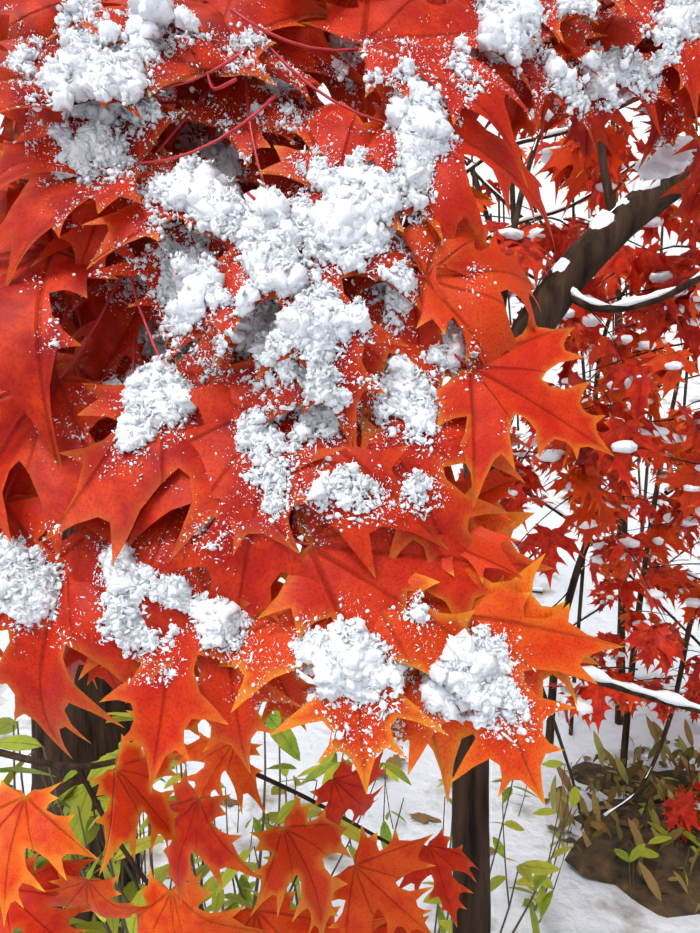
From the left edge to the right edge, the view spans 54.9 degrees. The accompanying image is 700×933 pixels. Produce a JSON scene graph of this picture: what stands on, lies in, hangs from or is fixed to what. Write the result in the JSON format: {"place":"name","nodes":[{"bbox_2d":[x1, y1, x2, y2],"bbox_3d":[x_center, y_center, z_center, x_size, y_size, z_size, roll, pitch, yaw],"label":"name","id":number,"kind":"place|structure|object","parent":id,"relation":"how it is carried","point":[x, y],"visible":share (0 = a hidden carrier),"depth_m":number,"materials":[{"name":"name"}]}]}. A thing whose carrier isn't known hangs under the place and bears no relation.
{"place":"outdoors","nodes":[
{"label":"outdoors","id":0,"kind":"place"},
{"bbox_2d":[0,231,699,932],"bbox_3d":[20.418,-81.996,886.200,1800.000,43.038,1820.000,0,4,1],"label":"snowy ground","id":1,"kind":"structure","parent":0,"point":[580,903],"depth_m":2.56,"materials":[{"name":"white snow"}]},
{"bbox_2d":[0,99,699,932],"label":"tree branches","id":2,"kind":"object","parent":1,"relation":"on","point":[588,253],"visible":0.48,"depth_m":1.13,"materials":[{"name":"brown plant"}]},
{"bbox_2d":[0,15,699,932],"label":"maple leaves","id":3,"kind":"object","parent":2,"relation":"attached to","point":[370,893],"visible":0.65,"depth_m":0.55,"materials":[{"name":"orange plant"}]},
{"bbox_2d":[515,66,696,180],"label":"snow clumps","id":4,"kind":"object","parent":3,"relation":"on","point":[664,161],"visible":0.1,"depth_m":0.62,"materials":[{"name":"white snow"}]},
{"bbox_2d":[531,108,699,193],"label":"snow crystals","id":5,"kind":"object","parent":3,"relation":"on","point":[648,170],"visible":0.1,"depth_m":0.63,"materials":[{"name":"white snow"}]},
{"bbox_2d":[0,0,699,805],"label":"maple leaves","id":6,"kind":"object","parent":2,"relation":"attached to","point":[460,558],"visible":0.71,"depth_m":0.32,"materials":[{"name":"red plant"}]},
{"bbox_2d":[3,8,471,547],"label":"maple petioles","id":7,"kind":"object","parent":6,"relation":"attached to","point":[241,124],"visible":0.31,"depth_m":0.34,"materials":[{"name":"red plant"}]},
{"bbox_2d":[0,0,699,764],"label":"snow crystals","id":8,"kind":"object","parent":6,"relation":"on","point":[352,624],"visible":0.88,"depth_m":0.32,"materials":[{"name":"white snow"}]},
{"bbox_2d":[0,0,699,729],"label":"snow clumps","id":9,"kind":"object","parent":6,"relation":"on","point":[342,226],"visible":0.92,"depth_m":0.32,"materials":[{"name":"white snow"}]},
{"bbox_2d":[395,127,699,815],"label":"snow on branches","id":10,"kind":"structure","parent":2,"relation":"on","point":[602,218],"depth_m":1.22,"materials":[{"name":"white snow"}]},
{"bbox_2d":[457,111,699,842],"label":"maple leaves","id":11,"kind":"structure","parent":2,"relation":"attached to","point":[591,497],"depth_m":1.39,"materials":[{"name":"red plant"}]},
{"bbox_2d":[491,125,699,810],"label":"snow caps","id":12,"kind":"structure","parent":11,"relation":"on","point":[621,446],"depth_m":1.45,"materials":[{"name":"white snow"}]},
{"bbox_2d":[13,401,689,932],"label":"plant stems","id":13,"kind":"object","parent":1,"relation":"on","point":[119,885],"visible":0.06,"depth_m":1.11,"materials":[{"name":"plant"}]},
{"bbox_2d":[0,399,699,932],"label":"green leaves","id":14,"kind":"object","parent":13,"relation":"attached to","point":[72,799],"visible":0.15,"depth_m":1.03,"materials":[{"name":"green plant"}]},
{"bbox_2d":[214,429,699,912],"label":"low leafy shrub","id":15,"kind":"object","parent":1,"relation":"on","point":[617,764],"visible":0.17,"depth_m":2.30,"materials":[{"name":"plant"}]},
{"bbox_2d":[564,761,699,917],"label":"soil mound","id":16,"kind":"structure","parent":1,"relation":"on","point":[593,860],"depth_m":2.02,"materials":[{"name":"brown soil"}]},
{"bbox_2d":[0,80,699,231],"label":"sky","id":17,"kind":"structure","parent":0,"point":[547,191],"materials":[{"name":"white"}]}
]}

